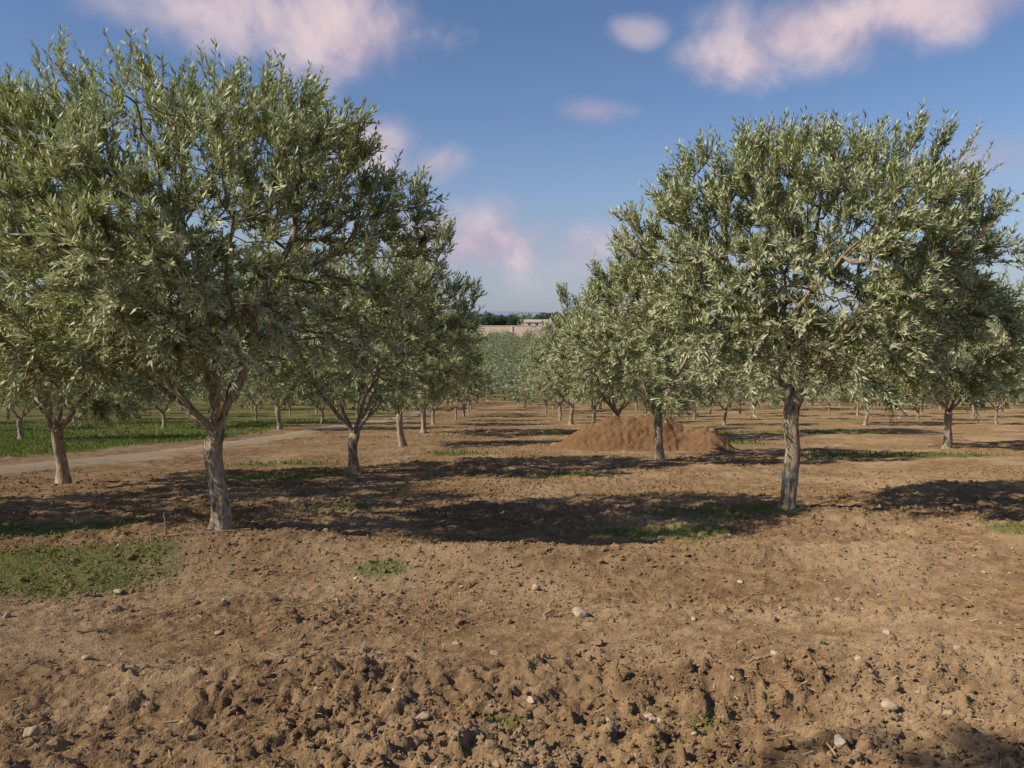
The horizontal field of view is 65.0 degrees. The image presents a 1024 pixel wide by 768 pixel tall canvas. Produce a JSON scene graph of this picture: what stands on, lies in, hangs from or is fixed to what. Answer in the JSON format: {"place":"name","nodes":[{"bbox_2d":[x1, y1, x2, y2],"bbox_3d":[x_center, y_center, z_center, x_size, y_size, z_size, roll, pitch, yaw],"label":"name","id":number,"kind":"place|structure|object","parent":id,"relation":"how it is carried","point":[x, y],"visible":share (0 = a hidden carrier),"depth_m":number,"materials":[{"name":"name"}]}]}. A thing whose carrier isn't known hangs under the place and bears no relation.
{"place":"outdoors","nodes":[
{"label":"outdoors","id":0,"kind":"place"},
{"bbox_2d":[0,401,445,473],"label":"dirt path","id":1,"kind":"structure","parent":0,"point":[128,457],"depth_m":22.21,"materials":[{"name":"brown soil"}]},
{"bbox_2d":[67,311,854,314],"bbox_3d":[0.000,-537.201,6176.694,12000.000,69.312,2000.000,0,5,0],"label":"distant hills","id":2,"kind":"structure","parent":0,"point":[506,312],"depth_m":5622.74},
{"bbox_2d":[0,315,1023,767],"bbox_3d":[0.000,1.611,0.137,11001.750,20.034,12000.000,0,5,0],"label":"ground","id":3,"kind":"structure","parent":0,"point":[512,447],"depth_m":6.83,"materials":[{"name":"soil"}]},
{"bbox_2d":[0,224,21,303],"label":"olive tree","id":4,"kind":"object","parent":3,"relation":"on","point":[3,273],"visible":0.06,"depth_m":11.16,"materials":[{"name":"green plant"}]},
{"bbox_2d":[0,363,24,419],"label":"olive tree","id":5,"kind":"object","parent":3,"relation":"on","point":[8,414],"depth_m":53.03,"materials":[{"name":"green plant"}]},
{"bbox_2d":[0,317,85,439],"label":"olive tree","id":6,"kind":"object","parent":3,"relation":"on","point":[19,424],"visible":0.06,"depth_m":28.79,"materials":[{"name":"green plant"}]},
{"bbox_2d":[26,328,113,424],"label":"olive tree","id":7,"kind":"object","parent":3,"relation":"on","point":[73,419],"depth_m":45.04,"materials":[{"name":"green plant"}]},
{"bbox_2d":[68,381,99,414],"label":"olive tree","id":8,"kind":"object","parent":3,"relation":"on","point":[91,394],"visible":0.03,"depth_m":61.86,"materials":[{"name":"green plant"}]},
{"bbox_2d":[0,179,187,483],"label":"olive tree","id":9,"kind":"object","parent":3,"relation":"on","point":[100,406],"visible":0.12,"depth_m":13.59,"materials":[{"name":"green plant"}]},
{"bbox_2d":[77,624,128,632],"bbox_3d":[-2.752,1.646,5.414,0.316,0.039,0.027,-2,5,-19],"label":"wooden stick","id":10,"kind":"object","parent":3,"relation":"on","point":[87,630],"visible":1,"depth_m":5.40,"materials":[{"name":"wood"}]},
{"bbox_2d":[101,350,163,418],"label":"olive tree","id":11,"kind":"object","parent":3,"relation":"on","point":[113,393],"visible":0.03,"depth_m":51.84,"materials":[{"name":"green plant"}]},
{"bbox_2d":[111,348,210,427],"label":"olive tree","id":12,"kind":"object","parent":3,"relation":"on","point":[188,391],"visible":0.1,"depth_m":37.97,"materials":[{"name":"green plant"}]},
{"bbox_2d":[163,512,166,536],"bbox_3d":[-3.697,1.534,8.583,0.034,0.333,0.084,-5,7,-44],"label":"wooden stick","id":13,"kind":"object","parent":3,"relation":"on","point":[165,532],"visible":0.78,"depth_m":8.58,"materials":[{"name":"wood"}]},
{"bbox_2d":[167,368,205,402],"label":"olive tree","id":14,"kind":"object","parent":3,"relation":"on","point":[187,384],"visible":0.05,"depth_m":61.73,"materials":[{"name":"green plant"}]},
{"bbox_2d":[166,528,250,535],"bbox_3d":[-3.190,1.554,8.438,1.013,0.152,0.029,1,5,14],"label":"wooden stick","id":15,"kind":"object","parent":3,"relation":"on","point":[203,532],"visible":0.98,"depth_m":8.45,"materials":[{"name":"wood"}]},
{"bbox_2d":[186,373,242,407],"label":"olive tree","id":16,"kind":"object","parent":3,"relation":"on","point":[207,400],"visible":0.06,"depth_m":68.76,"materials":[{"name":"green plant"}]},
{"bbox_2d":[172,331,262,409],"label":"olive tree","id":17,"kind":"object","parent":3,"relation":"on","point":[224,389],"visible":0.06,"depth_m":42.96,"materials":[{"name":"green plant"}]},
{"bbox_2d":[0,24,454,531],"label":"olive tree","id":18,"kind":"object","parent":3,"relation":"on","point":[126,302],"visible":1,"depth_m":7.72,"materials":[{"name":"green plant"}]},
{"bbox_2d":[240,383,268,409],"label":"olive tree","id":19,"kind":"object","parent":3,"relation":"on","point":[245,388],"visible":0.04,"depth_m":78.21,"materials":[{"name":"green plant"}]},
{"bbox_2d":[225,366,284,419],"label":"olive tree","id":20,"kind":"object","parent":3,"relation":"on","point":[244,394],"visible":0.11,"depth_m":53.35,"materials":[{"name":"green plant"}]},
{"bbox_2d":[222,309,339,429],"bbox_3d":[-10.577,-0.623,36.482,5.590,6.036,5.372,-1,5,-12],"label":"olive tree","id":21,"kind":"object","parent":3,"relation":"on","point":[277,404],"visible":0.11,"depth_m":36.23,"materials":[{"name":"green plant"}]},
{"bbox_2d":[264,377,308,416],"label":"olive tree","id":22,"kind":"object","parent":3,"relation":"on","point":[288,404],"visible":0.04,"depth_m":62.81,"materials":[{"name":"green plant"}]},
{"bbox_2d":[280,599,335,608],"bbox_3d":[-1.549,1.679,6.107,0.414,0.053,0.035,-1,5,-13],"label":"wooden stick","id":23,"kind":"object","parent":3,"relation":"on","point":[289,606],"visible":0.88,"depth_m":6.11,"materials":[{"name":"wood"}]},
{"bbox_2d":[288,356,348,423],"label":"olive tree","id":24,"kind":"object","parent":3,"relation":"on","point":[337,393],"visible":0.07,"depth_m":44.11,"materials":[{"name":"green plant"}]},
{"bbox_2d":[325,367,356,419],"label":"olive tree","id":25,"kind":"object","parent":3,"relation":"on","point":[337,406],"visible":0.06,"depth_m":52.11,"materials":[{"name":"green plant"}]},
{"bbox_2d":[217,208,491,474],"bbox_3d":[-3.127,-0.739,16.253,4.754,5.684,5.212,3,6,33],"label":"olive tree","id":26,"kind":"object","parent":3,"relation":"on","point":[428,284],"visible":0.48,"depth_m":15.98,"materials":[{"name":"green plant"}]},
{"bbox_2d":[327,355,385,416],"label":"olive tree","id":27,"kind":"object","parent":3,"relation":"on","point":[357,405],"visible":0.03,"depth_m":60.25,"materials":[{"name":"green plant"}]},
{"bbox_2d":[354,643,359,673],"bbox_3d":[-0.840,1.493,4.365,0.020,0.153,0.062,1,5,17],"label":"wooden stick","id":28,"kind":"object","parent":3,"relation":"on","point":[357,660],"visible":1,"depth_m":4.36,"materials":[{"name":"wood"}]},
{"bbox_2d":[327,281,488,446],"bbox_3d":[-3.220,-0.564,24.732,4.909,5.584,4.701,1,5,8],"label":"olive tree","id":29,"kind":"object","parent":3,"relation":"on","point":[458,359],"visible":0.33,"depth_m":24.36,"materials":[{"name":"green plant"}]},
{"bbox_2d":[360,308,485,432],"bbox_3d":[-3.685,-0.530,33.360,5.164,5.802,5.374,4,6,41],"label":"olive tree","id":30,"kind":"object","parent":3,"relation":"on","point":[477,374],"visible":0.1,"depth_m":33.34,"materials":[{"name":"green plant"}]},
{"bbox_2d":[409,352,473,424],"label":"olive tree","id":31,"kind":"object","parent":3,"relation":"on","point":[443,398],"visible":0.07,"depth_m":44.55,"materials":[{"name":"green plant"}]},
{"bbox_2d":[441,356,485,419],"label":"olive tree","id":32,"kind":"object","parent":3,"relation":"on","point":[466,390],"visible":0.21,"depth_m":52.65,"materials":[{"name":"green plant"}]},
{"bbox_2d":[442,364,494,416],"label":"olive tree","id":33,"kind":"object","parent":3,"relation":"on","point":[485,386],"visible":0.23,"depth_m":60.19,"materials":[{"name":"green plant"}]},
{"bbox_2d":[454,366,493,414],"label":"olive tree","id":34,"kind":"object","parent":3,"relation":"on","point":[469,401],"visible":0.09,"depth_m":68.13,"materials":[{"name":"green plant"}]},
{"bbox_2d":[462,364,487,410],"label":"olive tree","id":35,"kind":"object","parent":3,"relation":"on","point":[481,389],"visible":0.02,"depth_m":76.29,"materials":[{"name":"green plant"}]},
{"bbox_2d":[0,521,1013,767],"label":"field stones","id":36,"kind":"object","parent":3,"relation":"on","point":[424,715],"visible":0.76,"depth_m":4.37,"materials":[{"name":"stone"}]},
{"bbox_2d":[458,326,564,336],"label":"farm wall","id":37,"kind":"structure","parent":3,"relation":"on","point":[519,330],"depth_m":309.33,"materials":[{"name":"paint"}]},
{"bbox_2d":[476,325,612,325],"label":"coping","id":38,"kind":"object","parent":37,"relation":"on","point":[514,325],"visible":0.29,"depth_m":309.11,"materials":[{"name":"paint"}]},
{"bbox_2d":[0,466,1023,767],"bbox_3d":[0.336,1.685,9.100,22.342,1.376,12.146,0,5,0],"label":"soil clods","id":39,"kind":"object","parent":3,"relation":"on","point":[420,737],"visible":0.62,"depth_m":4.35,"materials":[{"name":"brown soil"}]},
{"bbox_2d":[0,418,1023,731],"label":"grass","id":40,"kind":"structure","parent":3,"relation":"on","point":[16,446],"depth_m":21.71,"materials":[{"name":"green plant"}]},
{"bbox_2d":[377,311,648,324],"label":"distant trees","id":41,"kind":"object","parent":3,"relation":"on","point":[501,319],"visible":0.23,"depth_m":373.25,"materials":[{"name":"green plant"}]},
{"bbox_2d":[28,311,1000,327],"bbox_3d":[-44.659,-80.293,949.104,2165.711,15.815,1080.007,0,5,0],"label":"distant hedgerow trees","id":42,"kind":"object","parent":3,"relation":"on","point":[525,316],"visible":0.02,"depth_m":684.15,"materials":[{"name":"green plant"}]},
{"bbox_2d":[15,326,1023,409],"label":"distant olive grove","id":43,"kind":"object","parent":3,"relation":"on","point":[500,369],"visible":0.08,"depth_m":120.34,"materials":[{"name":"green plant"}]},
{"bbox_2d":[524,322,550,324],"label":"walls","id":44,"kind":"structure","parent":3,"relation":"on","point":[532,323],"depth_m":329.08,"materials":[{"name":"paint"}]},
{"bbox_2d":[524,319,551,321],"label":"roof","id":45,"kind":"structure","parent":44,"relation":"on","point":[534,320],"depth_m":331.28,"materials":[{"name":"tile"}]},
{"bbox_2d":[517,362,564,413],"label":"olive tree","id":46,"kind":"object","parent":3,"relation":"on","point":[523,377],"visible":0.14,"depth_m":69.67,"materials":[{"name":"green plant"}]},
{"bbox_2d":[543,598,553,619],"bbox_3d":[0.263,1.643,5.832,0.057,0.138,0.180,2,5,25],"label":"wooden stick","id":47,"kind":"object","parent":3,"relation":"on","point":[549,611],"visible":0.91,"depth_m":5.83,"materials":[{"name":"wood"}]},
{"bbox_2d":[523,353,584,420],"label":"olive tree","id":48,"kind":"object","parent":3,"relation":"on","point":[527,371],"visible":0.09,"depth_m":52.81,"materials":[{"name":"green plant"}]},
{"bbox_2d":[535,369,575,416],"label":"olive tree","id":49,"kind":"object","parent":3,"relation":"on","point":[547,397],"visible":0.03,"depth_m":60.86,"materials":[{"name":"green plant"}]},
{"bbox_2d":[525,330,601,424],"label":"olive tree","id":50,"kind":"object","parent":3,"relation":"on","point":[540,381],"visible":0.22,"depth_m":44.82,"materials":[{"name":"green plant"}]},
{"bbox_2d":[303,559,826,726],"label":"weeds","id":51,"kind":"object","parent":3,"relation":"on","point":[822,642],"visible":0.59,"depth_m":5.07,"materials":[{"name":"green plant"}]},
{"bbox_2d":[541,319,638,423],"bbox_3d":[3.724,-0.392,36.808,4.701,5.584,4.909,-1,5,-16],"label":"olive tree","id":52,"kind":"object","parent":3,"relation":"on","point":[566,376],"visible":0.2,"depth_m":36.52,"materials":[{"name":"green plant"}]},
{"bbox_2d":[534,277,687,417],"bbox_3d":[3.675,-0.753,28.472,5.134,6.139,5.629,3,6,29],"label":"olive tree","id":53,"kind":"object","parent":3,"relation":"on","point":[594,385],"visible":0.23,"depth_m":27.97,"materials":[{"name":"green plant"}]},
{"bbox_2d":[548,414,735,452],"bbox_3d":[3.700,1.585,23.819,7.800,1.465,4.800,0,5,0],"label":"soil mound","id":54,"kind":"object","parent":3,"relation":"on","point":[616,433],"visible":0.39,"depth_m":23.23,"materials":[{"name":"brown soil"}]},
{"bbox_2d":[626,361,677,403],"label":"olive tree","id":55,"kind":"object","parent":3,"relation":"on","point":[639,398],"visible":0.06,"depth_m":62.40,"materials":[{"name":"green plant"}]},
{"bbox_2d":[547,226,783,460],"bbox_3d":[3.634,-0.830,19.615,5.367,6.029,5.584,4,6,38],"label":"olive tree","id":56,"kind":"object","parent":3,"relation":"on","point":[670,399],"visible":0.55,"depth_m":18.58,"materials":[{"name":"green plant"}]},
{"bbox_2d":[666,351,727,419],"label":"olive tree","id":57,"kind":"object","parent":3,"relation":"on","point":[694,408],"visible":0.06,"depth_m":52.11,"materials":[{"name":"green plant"}]},
{"bbox_2d":[689,351,763,424],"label":"olive tree","id":58,"kind":"object","parent":3,"relation":"on","point":[738,392],"visible":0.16,"depth_m":42.96,"materials":[{"name":"green plant"}]},
{"bbox_2d":[718,367,768,413],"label":"olive tree","id":59,"kind":"object","parent":3,"relation":"on","point":[726,397],"visible":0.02,"depth_m":68.44,"materials":[{"name":"green plant"}]},
{"bbox_2d":[727,373,777,414],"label":"olive tree","id":60,"kind":"object","parent":3,"relation":"on","point":[756,401],"visible":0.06,"depth_m":62.08,"materials":[{"name":"green plant"}]},
{"bbox_2d":[724,302,860,410],"bbox_3d":[11.495,-0.666,33.083,5.532,5.972,5.316,-1,5,-17],"label":"olive tree","id":61,"kind":"object","parent":3,"relation":"on","point":[777,398],"visible":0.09,"depth_m":32.17,"materials":[{"name":"green plant"}]},
{"bbox_2d":[763,332,834,397],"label":"olive tree","id":62,"kind":"object","parent":3,"relation":"on","point":[820,378],"visible":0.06,"depth_m":53.66,"materials":[{"name":"green plant"}]},
{"bbox_2d":[593,97,1023,509],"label":"olive tree","id":63,"kind":"object","parent":3,"relation":"on","point":[889,343],"visible":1,"depth_m":9.70,"materials":[{"name":"green plant"}]},
{"bbox_2d":[812,378,838,413],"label":"olive tree","id":64,"kind":"object","parent":3,"relation":"on","point":[821,398],"visible":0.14,"depth_m":68.77,"materials":[{"name":"green plant"}]},
{"bbox_2d":[829,358,884,415],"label":"olive tree","id":65,"kind":"object","parent":3,"relation":"on","point":[856,402],"visible":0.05,"depth_m":62.50,"materials":[{"name":"green plant"}]},
{"bbox_2d":[822,341,908,424],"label":"olive tree","id":66,"kind":"object","parent":3,"relation":"on","point":[841,397],"visible":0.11,"depth_m":44.55,"materials":[{"name":"green plant"}]},
{"bbox_2d":[889,373,950,419],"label":"olive tree","id":67,"kind":"object","parent":3,"relation":"on","point":[919,407],"visible":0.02,"depth_m":52.50,"materials":[{"name":"green plant"}]},
{"bbox_2d":[858,262,1023,448],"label":"olive tree","id":68,"kind":"object","parent":3,"relation":"on","point":[976,357],"visible":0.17,"depth_m":23.15,"materials":[{"name":"green plant"}]},
{"bbox_2d":[944,356,992,416],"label":"olive tree","id":69,"kind":"object","parent":3,"relation":"on","point":[973,409],"visible":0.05,"depth_m":61.04,"materials":[{"name":"green plant"}]},
{"bbox_2d":[958,352,1023,424],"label":"olive tree","id":70,"kind":"object","parent":3,"relation":"on","point":[1013,393],"visible":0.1,"depth_m":44.04,"materials":[{"name":"green plant"}]},
{"bbox_2d":[991,376,1023,412],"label":"olive tree","id":71,"kind":"object","parent":3,"relation":"on","point":[1002,408],"visible":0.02,"depth_m":70.14,"materials":[{"name":"green plant"}]},
{"bbox_2d":[1009,252,1023,281],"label":"olive tree","id":72,"kind":"object","parent":3,"relation":"on","point":[1021,257],"visible":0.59,"depth_m":13.91,"materials":[{"name":"green plant"}]},
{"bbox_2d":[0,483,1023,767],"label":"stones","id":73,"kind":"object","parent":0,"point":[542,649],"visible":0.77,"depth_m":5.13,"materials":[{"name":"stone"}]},
{"bbox_2d":[0,0,1023,312],"label":"sky","id":74,"kind":"structure","parent":0,"point":[537,119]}
]}

